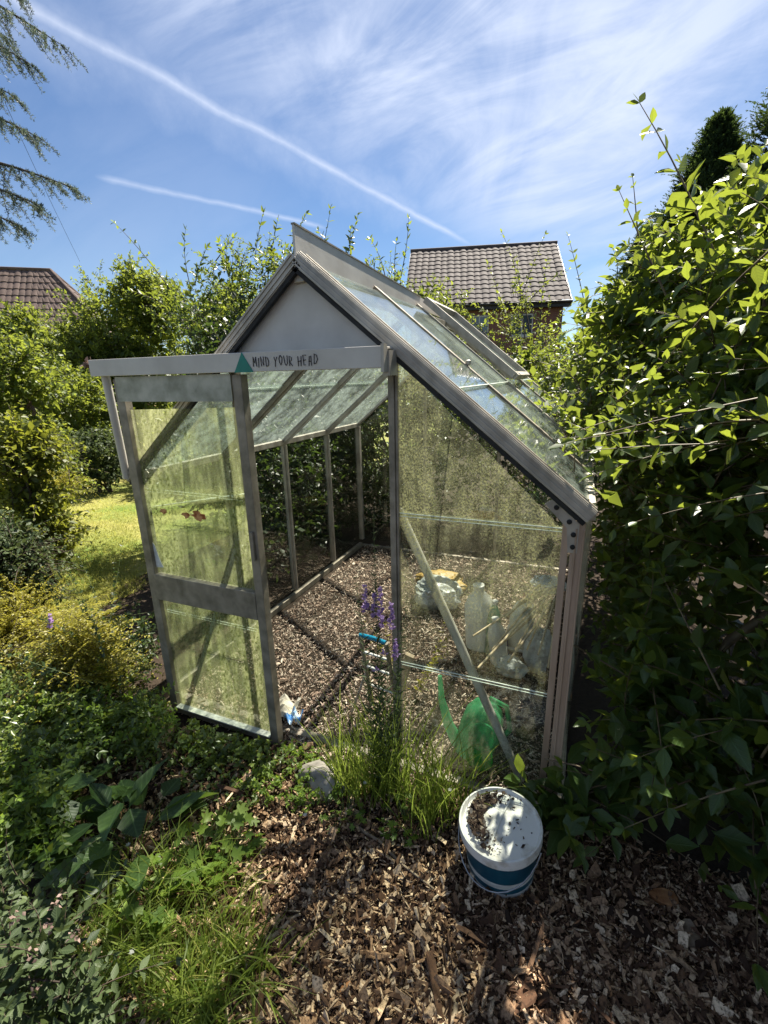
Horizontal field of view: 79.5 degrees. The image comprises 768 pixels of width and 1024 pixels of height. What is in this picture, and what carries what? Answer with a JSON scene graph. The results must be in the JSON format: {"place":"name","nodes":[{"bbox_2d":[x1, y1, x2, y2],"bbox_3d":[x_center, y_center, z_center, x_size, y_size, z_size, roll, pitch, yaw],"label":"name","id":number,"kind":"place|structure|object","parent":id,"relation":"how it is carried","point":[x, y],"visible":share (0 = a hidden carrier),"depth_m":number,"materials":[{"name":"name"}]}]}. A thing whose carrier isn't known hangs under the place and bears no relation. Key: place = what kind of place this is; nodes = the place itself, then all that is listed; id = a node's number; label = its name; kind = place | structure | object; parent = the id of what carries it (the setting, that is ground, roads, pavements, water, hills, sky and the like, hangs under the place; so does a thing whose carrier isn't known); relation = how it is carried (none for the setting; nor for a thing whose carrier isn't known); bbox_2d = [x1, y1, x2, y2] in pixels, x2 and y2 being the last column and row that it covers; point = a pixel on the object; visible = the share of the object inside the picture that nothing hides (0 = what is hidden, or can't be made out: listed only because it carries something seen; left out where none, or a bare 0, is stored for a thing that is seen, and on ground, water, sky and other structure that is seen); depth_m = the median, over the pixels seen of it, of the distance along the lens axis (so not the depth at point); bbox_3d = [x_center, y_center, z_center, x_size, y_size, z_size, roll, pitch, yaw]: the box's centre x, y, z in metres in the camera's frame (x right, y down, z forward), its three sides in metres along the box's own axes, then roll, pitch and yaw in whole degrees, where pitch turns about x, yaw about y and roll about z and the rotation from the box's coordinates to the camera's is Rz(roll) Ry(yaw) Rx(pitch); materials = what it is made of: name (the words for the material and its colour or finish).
{"place":"outdoors","nodes":[
{"label":"outdoors","id":0,"kind":"place"},
{"bbox_2d":[1,400,497,610],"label":"lawn","id":1,"kind":"structure","parent":0,"point":[190,538],"depth_m":5.41,"materials":[{"name":"plant"}]},
{"bbox_2d":[0,509,88,617],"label":"garden bush","id":2,"kind":"object","parent":1,"relation":"on","point":[17,549],"visible":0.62,"depth_m":3.00,"materials":[{"name":"green plant"}]},
{"bbox_2d":[0,0,91,248],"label":"cedar tree","id":3,"kind":"object","parent":1,"relation":"on","point":[34,138],"visible":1,"depth_m":5.04,"materials":[{"name":"plant"}]},
{"bbox_2d":[0,321,99,513],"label":"garden bush","id":4,"kind":"object","parent":1,"relation":"on","point":[17,353],"visible":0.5,"depth_m":4.80,"materials":[{"name":"green plant"}]},
{"bbox_2d":[20,356,90,415],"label":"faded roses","id":5,"kind":"object","parent":4,"relation":"attached to","point":[84,365],"visible":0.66,"depth_m":4.88,"materials":[{"name":"brown plant"}]},
{"bbox_2d":[0,397,101,585],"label":"garden bush","id":6,"kind":"object","parent":1,"relation":"on","point":[29,493],"visible":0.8,"depth_m":3.51,"materials":[{"name":"green plant"}]},
{"bbox_2d":[0,297,101,426],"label":"round bush","id":7,"kind":"object","parent":1,"relation":"on","point":[30,328],"visible":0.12,"depth_m":9.15,"materials":[{"name":"green plant"}]},
{"bbox_2d":[0,465,102,550],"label":"golden honeysuckle","id":8,"kind":"object","parent":1,"relation":"on","point":[63,478],"visible":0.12,"depth_m":4.21,"materials":[{"name":"yellow plant"}]},
{"bbox_2d":[2,355,133,481],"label":"garden bush","id":9,"kind":"object","parent":1,"relation":"on","point":[89,392],"visible":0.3,"depth_m":7.25,"materials":[{"name":"green plant"}]},
{"bbox_2d":[6,470,147,635],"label":"lawn grass","id":10,"kind":"structure","parent":1,"relation":"on","point":[103,586],"depth_m":4.13,"materials":[{"name":"plant"}]},
{"bbox_2d":[65,421,140,495],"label":"garden bush","id":11,"kind":"object","parent":1,"relation":"on","point":[97,445],"visible":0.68,"depth_m":6.72,"materials":[{"name":"green plant"}]},
{"bbox_2d":[40,250,204,456],"bbox_3d":[-5.126,-2.992,9.320,3.302,3.933,3.014,5,18,22],"label":"round bush","id":12,"kind":"object","parent":1,"relation":"on","point":[83,337],"visible":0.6,"depth_m":8.53,"materials":[{"name":"green plant"}]},
{"bbox_2d":[169,277,280,458],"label":"round bush","id":13,"kind":"object","parent":1,"relation":"on","point":[223,308],"visible":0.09,"depth_m":7.66,"materials":[{"name":"green plant"}]},
{"bbox_2d":[265,368,387,478],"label":"dark bush","id":14,"kind":"object","parent":1,"relation":"on","point":[368,373],"visible":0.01,"depth_m":7.01,"materials":[{"name":"green plant"}]},
{"bbox_2d":[0,378,767,1022],"bbox_3d":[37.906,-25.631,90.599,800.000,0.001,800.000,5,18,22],"label":"ground","id":15,"kind":"structure","parent":0,"point":[588,698],"depth_m":2.83,"materials":[{"name":"wood"}]},
{"bbox_2d":[0,563,84,696],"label":"golden honeysuckle","id":16,"kind":"object","parent":15,"relation":"on","point":[12,631],"visible":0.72,"depth_m":2.67,"materials":[{"name":"yellow plant"}]},
{"bbox_2d":[43,610,66,723],"bbox_3d":[-1.555,0.756,2.150,0.109,0.580,0.159,-10,19,-28],"label":"purple toadflax","id":17,"kind":"object","parent":15,"relation":"on","point":[49,621],"visible":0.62,"depth_m":2.16,"materials":[{"name":"grey plant"}]},
{"bbox_2d":[0,718,136,883],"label":"leafy weeds","id":18,"kind":"object","parent":15,"relation":"on","point":[43,841],"visible":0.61,"depth_m":1.59,"materials":[{"name":"green plant"}]},
{"bbox_2d":[0,646,138,824],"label":"periwinkle","id":19,"kind":"object","parent":15,"relation":"on","point":[8,732],"visible":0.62,"depth_m":1.96,"materials":[{"name":"green plant"}]},
{"bbox_2d":[0,741,150,916],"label":"dark undergrowth","id":20,"kind":"object","parent":15,"relation":"on","point":[46,786],"visible":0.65,"depth_m":1.59,"materials":[{"name":"green plant"}]},
{"bbox_2d":[0,266,155,405],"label":"tiled house","id":21,"kind":"structure","parent":15,"relation":"on","point":[27,285],"depth_m":25.42,"materials":[{"name":"red tile"}]},
{"bbox_2d":[0,588,169,749],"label":"golden honeysuckle","id":22,"kind":"object","parent":15,"relation":"on","point":[80,659],"visible":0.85,"depth_m":2.23,"materials":[{"name":"yellow plant"}]},
{"bbox_2d":[0,822,182,1023],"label":"grey green bush","id":23,"kind":"object","parent":15,"relation":"on","point":[18,971],"visible":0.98,"depth_m":1.00,"materials":[{"name":"green plant"}]},
{"bbox_2d":[9,892,80,997],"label":"bud clusters","id":24,"kind":"object","parent":23,"relation":"attached to","point":[49,933],"visible":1,"depth_m":0.93,"materials":[{"name":"pink plant"}]},
{"bbox_2d":[0,540,186,725],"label":"thorny sprig","id":25,"kind":"object","parent":15,"relation":"on","point":[96,698],"visible":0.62,"depth_m":2.14,"materials":[{"name":"green plant"}]},
{"bbox_2d":[0,665,191,785],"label":"leafy weeds","id":26,"kind":"object","parent":15,"relation":"on","point":[169,718],"visible":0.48,"depth_m":2.04,"materials":[{"name":"green plant"}]},
{"bbox_2d":[3,839,203,1023],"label":"grass clump","id":27,"kind":"object","parent":15,"relation":"on","point":[123,967],"visible":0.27,"depth_m":1.30,"materials":[{"name":"plant"}]},
{"bbox_2d":[33,654,186,799],"bbox_3d":[-1.332,0.914,2.136,0.722,0.278,1.134,-9,18,-25],"label":"periwinkle","id":28,"kind":"object","parent":15,"relation":"on","point":[120,749],"visible":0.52,"depth_m":2.01,"materials":[{"name":"green plant"}]},
{"bbox_2d":[53,598,185,691],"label":"dark undergrowth","id":29,"kind":"object","parent":15,"relation":"on","point":[140,622],"visible":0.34,"depth_m":2.67,"materials":[{"name":"green plant"}]},
{"bbox_2d":[119,260,400,616],"bbox_3d":[-1.233,-1.010,4.415,2.259,2.749,3.572,5,18,22],"label":"boundary hedge","id":30,"kind":"object","parent":15,"relation":"on","point":[309,509],"visible":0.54,"depth_m":3.98,"materials":[{"name":"green plant"}]},
{"bbox_2d":[88,222,597,803],"bbox_3d":[0.178,-0.241,2.814,1.970,2.088,2.543,5,18,22],"label":"greenhouse","id":31,"kind":"object","parent":15,"relation":"on","point":[302,314],"visible":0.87,"depth_m":1.77,"materials":[{"name":"metal"}]},
{"bbox_2d":[113,374,283,745],"bbox_3d":[-0.778,0.255,1.988,0.640,1.618,0.065,5,18,22],"label":"sliding door","id":32,"kind":"structure","parent":31,"relation":"in","point":[244,602],"depth_m":1.94,"materials":[{"name":"metal"}]},
{"bbox_2d":[530,575,566,594],"bbox_3d":[1.031,0.455,2.885,0.209,0.129,0.192,-7,17,-18],"label":"plastic bag","id":33,"kind":"object","parent":31,"relation":"in","point":[545,582],"visible":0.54,"depth_m":2.84,"materials":[{"name":"plastic"}]},
{"bbox_2d":[110,204,577,496],"bbox_3d":[-0.168,-1.692,5.353,5.115,3.472,1.977,0,16,5],"label":"honeysuckle","id":34,"kind":"object","parent":15,"relation":"on","point":[273,267],"visible":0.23,"depth_m":4.90,"materials":[{"name":"green plant"}]},
{"bbox_2d":[167,544,566,804],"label":"dry litter","id":35,"kind":"object","parent":15,"relation":"on","point":[519,730],"visible":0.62,"depth_m":2.60,"materials":[{"name":"wood"}]},
{"bbox_2d":[264,693,300,717],"bbox_3d":[-0.500,0.965,2.276,0.132,0.056,0.141,5,18,22],"label":"paper scrap","id":36,"kind":"object","parent":35,"relation":"on","point":[286,704],"visible":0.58,"depth_m":2.29,"materials":[{"name":"paper"}]},
{"bbox_2d":[283,706,303,724],"bbox_3d":[-0.431,0.975,2.203,0.073,0.058,0.072,5,18,22],"label":"wrapper","id":37,"kind":"object","parent":35,"relation":"on","point":[290,717],"visible":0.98,"depth_m":2.20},
{"bbox_2d":[352,633,392,712],"bbox_3d":[-0.032,0.747,2.147,0.278,0.521,0.204,11,20,37],"label":"folding frame","id":38,"kind":"object","parent":35,"relation":"on","point":[385,642],"visible":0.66,"depth_m":2.07,"materials":[{"name":"metal"}]},
{"bbox_2d":[392,652,414,699],"bbox_3d":[0.087,0.786,2.160,0.040,0.401,0.223,-7,17,-18],"label":"wooden stake","id":39,"kind":"object","parent":35,"relation":"on","point":[408,657],"visible":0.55,"depth_m":2.06,"materials":[{"name":"brown wood"}]},
{"bbox_2d":[414,575,462,610],"bbox_3d":[0.389,0.574,3.288,0.351,0.256,0.263,5,18,22],"label":"plastic bag","id":40,"kind":"object","parent":35,"relation":"on","point":[424,598],"visible":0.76,"depth_m":3.22,"materials":[{"name":"plastic"}]},
{"bbox_2d":[415,569,466,590],"bbox_3d":[0.415,0.509,3.390,0.347,0.138,0.300,-3,16,-7],"label":"sack","id":41,"kind":"object","parent":40,"relation":"on","point":[456,577],"visible":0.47,"depth_m":3.37,"materials":[{"name":"plastic"}]},
{"bbox_2d":[438,675,512,770],"bbox_3d":[0.396,0.876,1.967,0.228,0.391,0.258,-15,21,-40],"label":"watering can","id":42,"kind":"object","parent":35,"relation":"on","point":[476,728],"visible":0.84,"depth_m":1.93,"materials":[{"name":"green plastic"}]},
{"bbox_2d":[464,582,491,651],"bbox_3d":[0.573,0.616,2.752,0.183,0.413,0.183,5,18,22],"label":"bottle","id":43,"kind":"object","parent":35,"relation":"on","point":[477,610],"visible":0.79,"depth_m":2.68,"materials":[{"name":"plastic"}]},
{"bbox_2d":[484,599,501,654],"bbox_3d":[0.633,0.667,2.693,0.099,0.337,0.090,5,18,22],"label":"bottle","id":44,"kind":"object","parent":35,"relation":"on","point":[494,610],"visible":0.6,"depth_m":2.65,"materials":[{"name":"clear plastic"}]},
{"bbox_2d":[488,616,507,664],"bbox_3d":[0.644,0.722,2.602,0.123,0.290,0.100,-1,16,0],"label":"bottle","id":45,"kind":"object","parent":35,"relation":"on","point":[496,631],"visible":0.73,"depth_m":2.56,"materials":[{"name":"plastic"}]},
{"bbox_2d":[472,589,541,636],"bbox_3d":[0.686,0.549,2.540,0.528,0.127,0.012,-11,19,-31],"label":"garden cane","id":46,"kind":"object","parent":45,"relation":"on","point":[499,618],"visible":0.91,"depth_m":2.50,"materials":[{"name":"brown wood"}]},
{"bbox_2d":[494,655,528,679],"bbox_3d":[0.698,0.849,2.523,0.184,0.125,0.139,5,18,22],"label":"plastic bag","id":47,"kind":"object","parent":35,"relation":"on","point":[515,668],"visible":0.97,"depth_m":2.48,"materials":[{"name":"plastic"}]},
{"bbox_2d":[507,592,535,648],"bbox_3d":[0.814,0.644,2.754,0.172,0.354,0.140,5,18,22],"label":"bottle","id":48,"kind":"object","parent":35,"relation":"on","point":[514,640],"visible":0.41,"depth_m":2.71,"materials":[{"name":"plastic"}]},
{"bbox_2d":[491,587,544,649],"bbox_3d":[0.755,0.588,2.575,0.492,0.210,0.014,-15,21,-39],"label":"garden cane","id":49,"kind":"object","parent":48,"relation":"on","point":[514,622],"visible":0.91,"depth_m":2.56,"materials":[{"name":"brown wood"}]},
{"bbox_2d":[504,584,540,618],"bbox_3d":[0.777,0.497,2.579,0.319,0.113,0.018,-14,20,-37],"label":"garden cane","id":50,"kind":"object","parent":48,"relation":"on","point":[518,605],"visible":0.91,"depth_m":2.56,"materials":[{"name":"brown wood"}]},
{"bbox_2d":[522,626,551,675],"bbox_3d":[0.854,0.764,2.539,0.150,0.310,0.153,-13,20,-35],"label":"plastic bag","id":51,"kind":"object","parent":35,"relation":"on","point":[534,662],"visible":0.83,"depth_m":2.49,"materials":[{"name":"plastic"}]},
{"bbox_2d":[501,599,551,644],"bbox_3d":[0.772,0.593,2.500,0.424,0.139,0.016,-13,20,-34],"label":"garden cane","id":52,"kind":"object","parent":51,"relation":"on","point":[525,622],"visible":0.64,"depth_m":2.49,"materials":[{"name":"brown wood"}]},
{"bbox_2d":[477,593,546,668],"bbox_3d":[0.692,0.612,2.435,0.646,0.182,0.014,-16,22,-41],"label":"garden cane","id":53,"kind":"object","parent":52,"relation":"on","point":[510,632],"visible":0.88,"depth_m":2.41,"materials":[{"name":"brown wood"}]},
{"bbox_2d":[507,603,551,662],"bbox_3d":[0.773,0.627,2.425,0.443,0.165,0.014,-16,22,-42],"label":"garden cane","id":54,"kind":"object","parent":51,"relation":"on","point":[527,635],"visible":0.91,"depth_m":2.40,"materials":[{"name":"brown wood"}]},
{"bbox_2d":[514,591,549,649],"bbox_3d":[0.796,0.576,2.470,0.012,0.191,0.387,13,22,40],"label":"garden cane","id":55,"kind":"object","parent":51,"relation":"on","point":[536,613],"visible":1,"depth_m":2.47,"materials":[{"name":"brown wood"}]},
{"bbox_2d":[526,607,545,650],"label":"garden cane","id":56,"kind":"object","parent":51,"relation":"on","point":[536,627],"visible":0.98,"depth_m":2.43,"materials":[{"name":"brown wood"}]},
{"bbox_2d":[537,597,555,655],"bbox_3d":[0.843,0.587,2.390,0.012,0.196,0.294,9,19,32],"label":"garden cane","id":57,"kind":"object","parent":51,"relation":"on","point":[547,623],"visible":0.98,"depth_m":2.39,"materials":[{"name":"brown wood"}]},
{"bbox_2d":[328,444,466,538],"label":"rough weeds","id":58,"kind":"object","parent":15,"relation":"on","point":[384,504],"visible":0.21,"depth_m":4.87,"materials":[{"name":"green plant"}]},
{"bbox_2d":[43,740,767,1023],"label":"wood chip mulch","id":59,"kind":"object","parent":15,"relation":"on","point":[670,995],"visible":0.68,"depth_m":1.35,"materials":[{"name":"wood"}]},
{"bbox_2d":[0,754,121,883],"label":"broad leaved plant","id":60,"kind":"object","parent":59,"relation":"on","point":[78,782],"visible":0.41,"depth_m":1.66,"materials":[{"name":"green plant"}]},
{"bbox_2d":[30,760,217,902],"bbox_3d":[-0.925,1.072,1.604,0.549,0.254,0.498,5,18,22],"label":"broad leaved plant","id":61,"kind":"object","parent":59,"relation":"on","point":[131,822],"visible":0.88,"depth_m":1.54,"materials":[{"name":"green plant"}]},
{"bbox_2d":[117,769,160,778],"bbox_3d":[-1.022,1.088,1.929,0.173,0.024,0.022,-4,17,-10],"label":"stick","id":62,"kind":"object","parent":59,"relation":"on","point":[126,773],"visible":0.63,"depth_m":1.92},
{"bbox_2d":[102,844,214,939],"bbox_3d":[-0.700,1.180,1.449,0.296,0.125,0.256,0,16,4],"label":"cranesbill","id":63,"kind":"object","parent":59,"relation":"on","point":[164,860],"visible":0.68,"depth_m":1.41,"materials":[{"name":"green plant"}]},
{"bbox_2d":[50,797,280,1003],"bbox_3d":[-0.677,1.110,1.448,0.734,0.263,0.655,-1,16,1],"label":"grass clump","id":64,"kind":"object","parent":59,"relation":"on","point":[147,877],"visible":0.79,"depth_m":1.45,"materials":[{"name":"plant"}]},
{"bbox_2d":[155,805,253,905],"bbox_3d":[-0.607,1.135,1.559,0.316,0.145,0.320,-8,18,-22],"label":"cranesbill","id":65,"kind":"object","parent":59,"relation":"on","point":[237,850],"visible":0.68,"depth_m":1.56,"materials":[{"name":"green plant"}]},
{"bbox_2d":[76,856,333,1023],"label":"grass clump","id":66,"kind":"object","parent":59,"relation":"on","point":[183,1001],"visible":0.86,"depth_m":1.24,"materials":[{"name":"plant"}]},
{"bbox_2d":[123,857,303,1023],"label":"dry grass","id":67,"kind":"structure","parent":59,"relation":"on","point":[249,922],"depth_m":1.26,"materials":[{"name":"plant"}]},
{"bbox_2d":[175,765,259,826],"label":"creeping weeds","id":68,"kind":"object","parent":59,"relation":"on","point":[202,776],"visible":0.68,"depth_m":1.83,"materials":[{"name":"green plant"}]},
{"bbox_2d":[158,718,295,780],"bbox_3d":[-0.681,1.024,1.991,0.625,0.120,0.342,5,18,22],"label":"ivy patch","id":69,"kind":"object","parent":59,"relation":"on","point":[203,744],"visible":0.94,"depth_m":1.98,"materials":[{"name":"green plant"}]},
{"bbox_2d":[202,803,266,871],"bbox_3d":[-0.524,1.129,1.602,0.170,0.129,0.220,15,23,43],"label":"cranesbill","id":70,"kind":"object","parent":59,"relation":"on","point":[241,816],"visible":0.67,"depth_m":1.60,"materials":[{"name":"green plant"}]},
{"bbox_2d":[265,913,300,939],"bbox_3d":[-0.297,1.234,1.371,0.113,0.021,0.019,-13,20,-34],"label":"stick","id":71,"kind":"object","parent":59,"relation":"on","point":[283,926],"visible":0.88,"depth_m":1.37,"materials":[{"name":"brown wood"}]},
{"bbox_2d":[230,737,345,815],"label":"creeping weeds","id":72,"kind":"object","parent":59,"relation":"on","point":[256,784],"visible":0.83,"depth_m":1.86,"materials":[{"name":"green plant"}]},
{"bbox_2d":[298,760,349,805],"bbox_3d":[-0.238,1.092,1.869,0.237,0.149,0.152,16,24,46],"label":"stone","id":73,"kind":"object","parent":59,"relation":"on","point":[320,781],"visible":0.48,"depth_m":1.83,"materials":[{"name":"stone"}]},
{"bbox_2d":[318,785,366,833],"bbox_3d":[-0.159,1.112,1.731,0.177,0.073,0.188,-4,16,-9],"label":"cranesbill","id":74,"kind":"object","parent":59,"relation":"on","point":[349,812],"visible":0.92,"depth_m":1.71,"materials":[{"name":"green plant"}]},
{"bbox_2d":[309,695,377,796],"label":"grass clump","id":75,"kind":"object","parent":59,"relation":"on","point":[336,766],"visible":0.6,"depth_m":1.82,"materials":[{"name":"plant"}]},
{"bbox_2d":[354,515,407,795],"bbox_3d":[-0.004,0.560,1.657,0.144,1.166,0.172,-15,21,-39],"label":"purple toadflax","id":76,"kind":"object","parent":59,"relation":"on","point":[380,732],"visible":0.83,"depth_m":1.67,"materials":[{"name":"grey plant"}]},
{"bbox_2d":[282,666,480,819],"bbox_3d":[0.009,0.857,1.671,0.664,0.591,0.462,5,18,22],"label":"grass clump","id":77,"kind":"object","parent":59,"relation":"on","point":[363,769],"visible":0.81,"depth_m":1.75,"materials":[{"name":"plant"}]},
{"bbox_2d":[353,823,433,889],"bbox_3d":[0.024,1.167,1.578,0.358,0.021,0.018,13,21,40],"label":"stick","id":78,"kind":"object","parent":59,"relation":"on","point":[364,831],"visible":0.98,"depth_m":1.57,"materials":[{"name":"wood"}]},
{"bbox_2d":[376,791,429,847],"bbox_3d":[0.068,1.110,1.677,0.207,0.099,0.198,5,18,22],"label":"cranesbill","id":79,"kind":"object","parent":59,"relation":"on","point":[392,823],"visible":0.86,"depth_m":1.65,"materials":[{"name":"green plant"}]},
{"bbox_2d":[335,701,522,842],"bbox_3d":[0.186,0.948,1.629,0.617,0.431,0.440,5,18,22],"label":"grass clump","id":80,"kind":"object","parent":59,"relation":"on","point":[431,795],"visible":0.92,"depth_m":1.68,"materials":[{"name":"plant"}]},
{"bbox_2d":[452,973,462,1017],"bbox_3d":[0.193,1.270,1.213,0.023,0.020,0.093,5,18,22],"label":"stick","id":81,"kind":"object","parent":59,"relation":"on","point":[455,1006],"visible":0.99,"depth_m":1.21,"materials":[{"name":"brown wood"}]},
{"bbox_2d":[173,772,767,1023],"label":"bark shards","id":82,"kind":"object","parent":59,"relation":"on","point":[627,1000],"visible":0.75,"depth_m":1.30,"materials":[{"name":"brown wood"}]},
{"bbox_2d":[487,995,499,1023],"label":"stick","id":83,"kind":"object","parent":59,"relation":"on","point":[492,1001],"visible":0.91,"depth_m":1.19,"materials":[{"name":"brown wood"}]},
{"bbox_2d":[458,787,542,898],"bbox_3d":[0.379,1.094,1.515,0.268,0.206,0.265,2,18,23],"label":"paint bucket","id":84,"kind":"object","parent":59,"relation":"on","point":[509,869],"visible":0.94,"depth_m":1.44,"materials":[{"name":"white plastic"}]},
{"bbox_2d":[467,790,531,852],"bbox_3d":[0.369,0.990,1.496,0.205,0.028,0.212,-3,16,-5],"label":"lid debris","id":85,"kind":"object","parent":84,"relation":"on","point":[477,810],"visible":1,"depth_m":1.51,"materials":[{"name":"soil"}]},
{"bbox_2d":[511,931,572,972],"bbox_3d":[0.453,1.239,1.298,0.224,0.018,0.017,-8,18,-22],"label":"stick","id":86,"kind":"object","parent":59,"relation":"on","point":[552,948],"visible":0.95,"depth_m":1.28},
{"bbox_2d":[485,754,618,864],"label":"broad leaved weed","id":87,"kind":"object","parent":59,"relation":"on","point":[567,827],"visible":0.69,"depth_m":1.57,"materials":[{"name":"green plant"}]},
{"bbox_2d":[648,888,678,906],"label":"dead leaf","id":88,"kind":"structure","parent":59,"relation":"on","point":[663,898],"depth_m":1.42,"materials":[{"name":"orange plant"}]},
{"bbox_2d":[683,918,699,948],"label":"wood slab","id":89,"kind":"structure","parent":59,"relation":"on","point":[688,924],"depth_m":1.33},
{"bbox_2d":[363,620,449,697],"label":"dry weed","id":90,"kind":"object","parent":15,"relation":"on","point":[434,660],"visible":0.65,"depth_m":2.36,"materials":[{"name":"brown plant"}]},
{"bbox_2d":[404,240,572,411],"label":"brick house","id":91,"kind":"structure","parent":15,"relation":"on","point":[464,268],"depth_m":20.55,"materials":[{"name":"brick"}]},
{"bbox_2d":[471,315,488,335],"bbox_3d":[4.137,-8.087,20.058,0.800,0.830,0.045,1,16,8],"label":"window","id":92,"kind":"structure","parent":91,"relation":"in","point":[480,319],"depth_m":20.01,"materials":[{"name":"clear glass"}]},
{"bbox_2d":[475,355,519,387],"bbox_3d":[5.064,-6.221,20.452,2.100,1.370,0.095,1,16,8],"label":"window","id":93,"kind":"structure","parent":91,"relation":"in","point":[476,370],"depth_m":20.55,"materials":[{"name":"white glass"}]},
{"bbox_2d":[509,313,532,337],"bbox_3d":[5.918,-7.991,19.809,1.000,0.950,0.095,1,16,8],"label":"window","id":94,"kind":"structure","parent":91,"relation":"in","point":[530,316],"depth_m":19.81,"materials":[{"name":"clear glass"}]},
{"bbox_2d":[426,228,589,493],"bbox_3d":[1.410,-1.662,5.636,2.116,3.206,1.889,5,18,22],"label":"rose arch shrub","id":95,"kind":"object","parent":15,"relation":"on","point":[518,324],"visible":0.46,"depth_m":5.20,"materials":[{"name":"green plant"}]},
{"bbox_2d":[339,347,683,543],"bbox_3d":[1.294,-0.714,4.656,3.810,1.945,1.679,5,18,22],"label":"back shrub","id":96,"kind":"object","parent":15,"relation":"on","point":[535,494],"visible":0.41,"depth_m":4.71,"materials":[{"name":"green plant"}]},
{"bbox_2d":[555,221,651,397],"bbox_3d":[5.879,-3.970,10.692,4.017,4.931,3.854,5,18,22],"label":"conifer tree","id":97,"kind":"object","parent":15,"relation":"on","point":[625,268],"visible":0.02,"depth_m":10.25,"materials":[{"name":"plant"}]},
{"bbox_2d":[514,182,767,679],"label":"climbing shrub","id":98,"kind":"object","parent":15,"relation":"on","point":[615,396],"visible":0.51,"depth_m":2.08,"materials":[{"name":"green plant"}]},
{"bbox_2d":[533,92,767,995],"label":"leafy shrub","id":99,"kind":"object","parent":15,"relation":"on","point":[659,761],"visible":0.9,"depth_m":1.58,"materials":[{"name":"green plant"}]},
{"bbox_2d":[571,105,754,427],"bbox_3d":[6.134,-4.128,8.877,5.007,6.210,5.076,5,18,22],"label":"conifer tree","id":100,"kind":"object","parent":15,"relation":"on","point":[719,138],"visible":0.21,"depth_m":8.07,"materials":[{"name":"plant"}]},
{"bbox_2d":[668,87,767,448],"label":"conifer tree","id":101,"kind":"object","parent":15,"relation":"on","point":[760,127],"visible":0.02,"depth_m":7.25,"materials":[{"name":"plant"}]},
{"bbox_2d":[0,0,767,378],"label":"sky","id":102,"kind":"structure","parent":0,"point":[470,120],"materials":[{"name":"blue"}]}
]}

